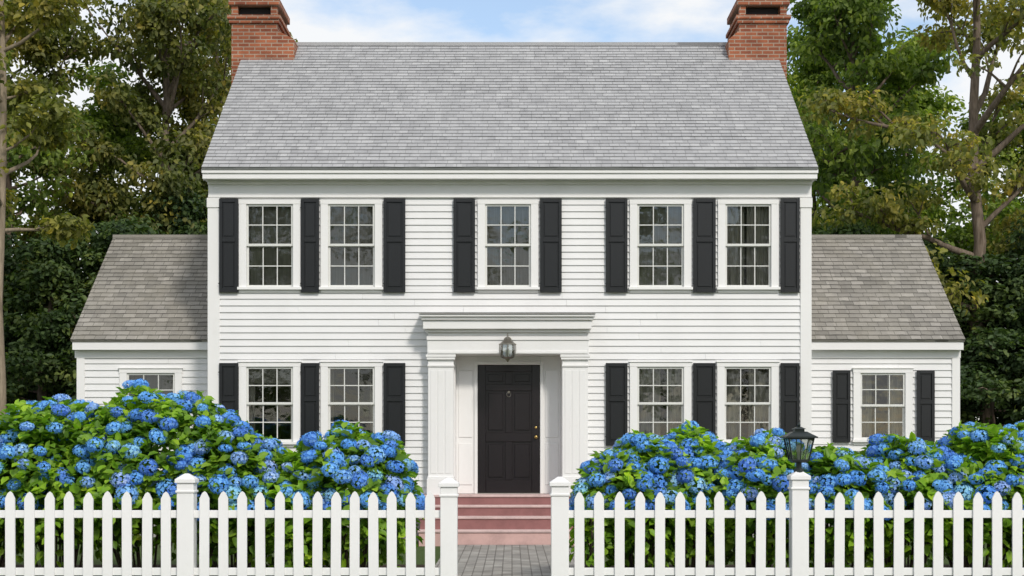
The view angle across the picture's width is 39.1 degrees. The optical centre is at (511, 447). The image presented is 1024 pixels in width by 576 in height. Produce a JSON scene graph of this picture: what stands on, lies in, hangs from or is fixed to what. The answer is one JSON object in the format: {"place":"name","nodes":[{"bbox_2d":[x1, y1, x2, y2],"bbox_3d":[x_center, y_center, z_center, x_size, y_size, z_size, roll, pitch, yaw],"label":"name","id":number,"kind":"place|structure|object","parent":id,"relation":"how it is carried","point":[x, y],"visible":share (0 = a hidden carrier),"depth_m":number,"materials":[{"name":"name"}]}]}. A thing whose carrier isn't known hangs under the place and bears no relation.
{"place":"outdoors","nodes":[
{"label":"outdoors","id":0,"kind":"place"},
{"bbox_2d":[435,545,574,575],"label":"path","id":1,"kind":"structure","parent":0,"point":[504,560],"depth_m":19.52,"materials":[{"name":"grey stone"}]},
{"bbox_2d":[0,537,1023,564],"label":"ground","id":2,"kind":"structure","parent":0,"point":[420,555],"depth_m":20.20,"materials":[{"name":"green plant"}]},
{"bbox_2d":[3,225,63,403],"bbox_3d":[-11.440,-1.778,32.665,5.186,7.065,5.299,0,0,27],"label":"tree","id":3,"kind":"object","parent":2,"relation":"on","point":[9,261],"visible":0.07,"depth_m":32.30,"materials":[{"name":"green plant"}]},
{"bbox_2d":[3,0,93,369],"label":"tree","id":4,"kind":"object","parent":2,"relation":"on","point":[20,152],"visible":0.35,"depth_m":33.43,"materials":[{"name":"green plant"}]},
{"bbox_2d":[3,232,93,420],"bbox_3d":[-10.748,-1.598,32.253,5.299,6.683,5.186,0,0,-13],"label":"tree","id":5,"kind":"object","parent":2,"relation":"on","point":[36,335],"visible":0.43,"depth_m":31.24,"materials":[{"name":"green plant"}]},
{"bbox_2d":[0,0,109,414],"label":"tree","id":6,"kind":"object","parent":2,"relation":"on","point":[42,130],"visible":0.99,"depth_m":25.87,"materials":[{"name":"green plant"}]},
{"bbox_2d":[3,0,116,372],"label":"tree","id":7,"kind":"object","parent":2,"relation":"on","point":[43,54],"visible":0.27,"depth_m":35.72,"materials":[{"name":"green plant"}]},
{"bbox_2d":[6,211,167,401],"bbox_3d":[-9.130,-1.778,31.665,5.510,7.065,5.630,0,0,8],"label":"tree","id":8,"kind":"object","parent":2,"relation":"on","point":[103,238],"visible":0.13,"depth_m":31.45,"materials":[{"name":"green plant"}]},
{"bbox_2d":[12,61,212,327],"bbox_3d":[-10.786,-4.394,38.160,6.822,11.958,6.156,0,0,-17],"label":"tree","id":9,"kind":"object","parent":2,"relation":"on","point":[99,118],"visible":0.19,"depth_m":37.47,"materials":[{"name":"green plant"}]},
{"bbox_2d":[44,0,230,292],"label":"tree","id":10,"kind":"object","parent":2,"relation":"on","point":[154,22],"visible":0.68,"depth_m":34.77,"materials":[{"name":"green plant"}]},
{"bbox_2d":[143,183,207,234],"bbox_3d":[-7.253,-2.272,33.688,5.299,8.116,5.186,0,0,-5],"label":"tree","id":11,"kind":"object","parent":2,"relation":"on","point":[195,212],"visible":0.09,"depth_m":33.50,"materials":[{"name":"green plant"}]},
{"bbox_2d":[124,1,297,222],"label":"tree","id":12,"kind":"object","parent":2,"relation":"on","point":[209,63],"visible":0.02,"depth_m":38.34,"materials":[{"name":"green plant"}]},
{"bbox_2d":[0,473,458,575],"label":"picket fence","id":13,"kind":"object","parent":2,"relation":"on","point":[186,513],"visible":1,"depth_m":14.99,"materials":[{"name":"white paint"}]},
{"bbox_2d":[418,494,574,545],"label":"entrance steps","id":14,"kind":"structure","parent":2,"relation":"on","point":[504,519],"depth_m":23.04,"materials":[{"name":"brick"}]},
{"bbox_2d":[70,0,964,540],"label":"house","id":15,"kind":"structure","parent":2,"relation":"on","point":[614,240],"depth_m":24.09,"materials":[{"name":"white paint"}]},
{"bbox_2d":[118,368,182,445],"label":"window","id":16,"kind":"structure","parent":15,"relation":"in","point":[168,380],"depth_m":24.98,"materials":[{"name":"white paint"}]},
{"bbox_2d":[237,200,300,292],"bbox_3d":[-4.033,-3.360,24.005,1.067,1.547,0.180,0,0,0],"label":"window","id":17,"kind":"structure","parent":15,"relation":"in","point":[269,230],"depth_m":24.02,"materials":[{"name":"white paint"}]},
{"bbox_2d":[237,361,301,446],"bbox_3d":[-4.033,-0.729,24.050,1.067,1.431,0.270,0,0,0],"label":"window","id":18,"kind":"structure","parent":15,"relation":"in","point":[251,373],"depth_m":23.98,"materials":[{"name":"white paint"}]},
{"bbox_2d":[319,200,383,292],"bbox_3d":[-2.673,-3.360,24.005,1.067,1.547,0.180,0,0,0],"label":"window","id":19,"kind":"structure","parent":15,"relation":"in","point":[350,230],"depth_m":24.09,"materials":[{"name":"white paint"}]},
{"bbox_2d":[319,361,383,439],"bbox_3d":[-2.673,-0.729,24.047,1.067,1.431,0.265,0,0,0],"label":"window","id":20,"kind":"structure","parent":15,"relation":"in","point":[327,403],"depth_m":23.96,"materials":[{"name":"white paint"}]},
{"bbox_2d":[499,333,515,361],"bbox_3d":[-0.072,-1.638,23.508,0.288,0.476,0.402,0,0,0],"label":"hanging lantern","id":21,"kind":"object","parent":15,"relation":"attached to","point":[507,340],"visible":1,"depth_m":23.43,"materials":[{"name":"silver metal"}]},
{"bbox_2d":[476,200,539,292],"bbox_3d":[-0.067,-3.360,24.005,1.053,1.547,0.180,0,0,0],"label":"window","id":22,"kind":"structure","parent":15,"relation":"in","point":[507,229],"depth_m":24.09,"materials":[{"name":"white paint"}]},
{"bbox_2d":[478,365,539,492],"bbox_3d":[-0.054,-0.320,24.286,1.044,2.157,0.128,0,0,0],"label":"door","id":23,"kind":"structure","parent":15,"relation":"in","point":[508,395],"depth_m":24.30,"materials":[{"name":"black paint"}]},
{"bbox_2d":[628,200,692,292],"bbox_3d":[2.473,-3.360,24.005,1.067,1.547,0.180,0,0,0],"label":"window","id":24,"kind":"structure","parent":15,"relation":"in","point":[660,230],"depth_m":24.09,"materials":[{"name":"white paint"}]},
{"bbox_2d":[628,361,692,435],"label":"window","id":25,"kind":"structure","parent":15,"relation":"in","point":[645,403],"depth_m":24.13,"materials":[{"name":"white paint"}]},
{"bbox_2d":[716,361,779,442],"bbox_3d":[3.927,-0.729,24.050,1.067,1.431,0.270,0,0,0],"label":"window","id":26,"kind":"structure","parent":15,"relation":"in","point":[763,392],"depth_m":24.01,"materials":[{"name":"white paint"}]},
{"bbox_2d":[716,200,780,292],"bbox_3d":[3.933,-3.360,24.050,1.053,1.547,0.269,0,0,0],"label":"window","id":27,"kind":"structure","parent":15,"relation":"in","point":[762,245],"depth_m":24.01,"materials":[{"name":"white paint"}]},
{"bbox_2d":[852,368,913,444],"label":"window","id":28,"kind":"structure","parent":15,"relation":"in","point":[899,405],"depth_m":24.98,"materials":[{"name":"white paint"}]},
{"bbox_2d":[22,192,1023,409],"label":"woodland","id":29,"kind":"object","parent":2,"relation":"on","point":[965,212],"depth_m":48.11,"materials":[{"name":"green plant"}]},
{"bbox_2d":[549,472,1023,575],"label":"picket fence","id":30,"kind":"object","parent":2,"relation":"on","point":[798,513],"visible":1,"depth_m":14.99,"materials":[{"name":"white paint"}]},
{"bbox_2d":[780,422,817,472],"bbox_3d":[3.000,-0.004,15.060,0.332,0.535,0.332,0,0,0],"label":"post lantern","id":31,"kind":"object","parent":30,"relation":"on","point":[798,432],"visible":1,"depth_m":15.01,"materials":[{"name":"black metal"}]},
{"bbox_2d":[787,8,888,229],"bbox_3d":[8.512,-5.554,39.864,5.130,14.291,5.686,0,0,18],"label":"tree","id":32,"kind":"object","parent":2,"relation":"on","point":[810,76],"visible":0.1,"depth_m":39.35,"materials":[{"name":"green plant"}]},
{"bbox_2d":[812,215,879,234],"bbox_3d":[7.479,-1.867,34.475,5.299,7.256,5.186,0,0,27],"label":"tree","id":33,"kind":"object","parent":2,"relation":"on","point":[854,229],"visible":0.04,"depth_m":33.49,"materials":[{"name":"green plant"}]},
{"bbox_2d":[787,0,966,263],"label":"tree","id":34,"kind":"object","parent":2,"relation":"on","point":[838,158],"visible":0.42,"depth_m":35.04,"materials":[{"name":"green plant"}]},
{"bbox_2d":[798,0,1023,423],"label":"tree","id":35,"kind":"object","parent":2,"relation":"on","point":[971,162],"visible":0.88,"depth_m":30.88,"materials":[{"name":"green plant"}]},
{"bbox_2d":[811,29,1023,302],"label":"tree","id":36,"kind":"object","parent":2,"relation":"on","point":[927,104],"visible":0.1,"depth_m":37.30,"materials":[{"name":"green plant"}]},
{"bbox_2d":[894,230,1011,426],"bbox_3d":[8.301,-1.598,31.803,5.510,6.683,5.630,0,0,25],"label":"tree","id":37,"kind":"object","parent":2,"relation":"on","point":[963,414],"visible":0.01,"depth_m":30.93,"materials":[{"name":"green plant"}]},
{"bbox_2d":[933,245,1023,427],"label":"tree","id":38,"kind":"object","parent":2,"relation":"on","point":[1001,338],"visible":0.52,"depth_m":30.31,"materials":[{"name":"green plant"}]},
{"bbox_2d":[945,71,1023,405],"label":"tree","id":39,"kind":"object","parent":2,"relation":"on","point":[1013,158],"visible":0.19,"depth_m":36.99,"materials":[{"name":"green plant"}]},
{"bbox_2d":[964,214,1023,424],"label":"tree","id":40,"kind":"object","parent":2,"relation":"on","point":[1016,369],"visible":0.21,"depth_m":30.59,"materials":[{"name":"green plant"}]},
{"bbox_2d":[3,565,1023,567],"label":"flower bed soil","id":41,"kind":"structure","parent":0,"point":[417,566],"depth_m":18.59,"materials":[{"name":"brown soil"}]},
{"bbox_2d":[0,412,72,567],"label":"hydrangea bush","id":42,"kind":"object","parent":41,"relation":"on","point":[2,526],"visible":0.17,"depth_m":16.41,"materials":[{"name":"green plant"}]},
{"bbox_2d":[0,394,159,567],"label":"hydrangea bush","id":43,"kind":"object","parent":41,"relation":"on","point":[39,430],"visible":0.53,"depth_m":16.19,"materials":[{"name":"blue plant"}]},
{"bbox_2d":[31,378,253,567],"bbox_3d":[-4.337,0.373,17.130,2.760,2.405,2.790,0,0,-37],"label":"hydrangea bush","id":44,"kind":"object","parent":41,"relation":"on","point":[166,418],"visible":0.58,"depth_m":16.29,"materials":[{"name":"blue plant"}]},
{"bbox_2d":[150,408,291,567],"bbox_3d":[-3.307,0.548,16.663,1.740,2.054,2.258,0,0,0],"label":"hydrangea bush","id":45,"kind":"object","parent":41,"relation":"on","point":[240,441],"visible":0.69,"depth_m":16.05,"materials":[{"name":"blue plant"}]},
{"bbox_2d":[247,448,343,567],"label":"hydrangea bush","id":46,"kind":"object","parent":41,"relation":"on","point":[285,482],"visible":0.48,"depth_m":16.01,"materials":[{"name":"green plant"}]},
{"bbox_2d":[288,420,425,567],"bbox_3d":[-1.841,0.619,16.689,1.801,1.912,2.243,0,0,0],"label":"hydrangea bush","id":47,"kind":"object","parent":41,"relation":"on","point":[352,458],"visible":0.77,"depth_m":16.12,"materials":[{"name":"blue plant"}]},
{"bbox_2d":[569,460,625,567],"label":"hydrangea bush","id":48,"kind":"object","parent":41,"relation":"on","point":[591,474],"visible":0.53,"depth_m":16.04,"materials":[{"name":"green plant"}]},
{"bbox_2d":[581,429,706,567],"bbox_3d":[1.522,0.675,16.596,1.623,1.799,2.089,0,0,0],"label":"hydrangea bush","id":49,"kind":"object","parent":41,"relation":"on","point":[625,461],"visible":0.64,"depth_m":15.99,"materials":[{"name":"blue plant"}]},
{"bbox_2d":[625,419,758,567],"bbox_3d":[2.065,0.618,16.919,1.668,1.914,2.119,0,0,0],"label":"hydrangea bush","id":50,"kind":"object","parent":41,"relation":"on","point":[700,448],"visible":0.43,"depth_m":16.23,"materials":[{"name":"blue plant"}]},
{"bbox_2d":[706,427,829,567],"bbox_3d":[2.901,0.666,16.705,1.720,1.818,2.273,0,0,0],"label":"hydrangea bush","id":51,"kind":"object","parent":41,"relation":"on","point":[760,461],"visible":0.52,"depth_m":16.08,"materials":[{"name":"blue plant"}]},
{"bbox_2d":[783,442,910,567],"bbox_3d":[3.739,0.752,16.596,1.577,1.644,2.027,0,0,0],"label":"hydrangea bush","id":52,"kind":"object","parent":41,"relation":"on","point":[837,470],"visible":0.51,"depth_m":16.01,"materials":[{"name":"blue plant"}]},
{"bbox_2d":[828,431,975,567],"bbox_3d":[4.558,0.693,16.762,1.753,1.764,2.125,0,0,-30],"label":"hydrangea bush","id":53,"kind":"object","parent":41,"relation":"on","point":[903,462],"visible":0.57,"depth_m":16.12,"materials":[{"name":"blue plant"}]},
{"bbox_2d":[906,420,1023,567],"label":"hydrangea bush","id":54,"kind":"object","parent":41,"relation":"on","point":[982,451],"visible":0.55,"depth_m":16.20,"materials":[{"name":"blue plant"}]},
{"bbox_2d":[983,420,1023,567],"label":"hydrangea bush","id":55,"kind":"object","parent":41,"relation":"on","point":[1020,425],"visible":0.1,"depth_m":16.60,"materials":[{"name":"green plant"}]},
{"bbox_2d":[7,0,1023,419],"label":"sky","id":56,"kind":"structure","parent":0,"point":[310,20],"materials":[{"name":"blue"}]}
]}

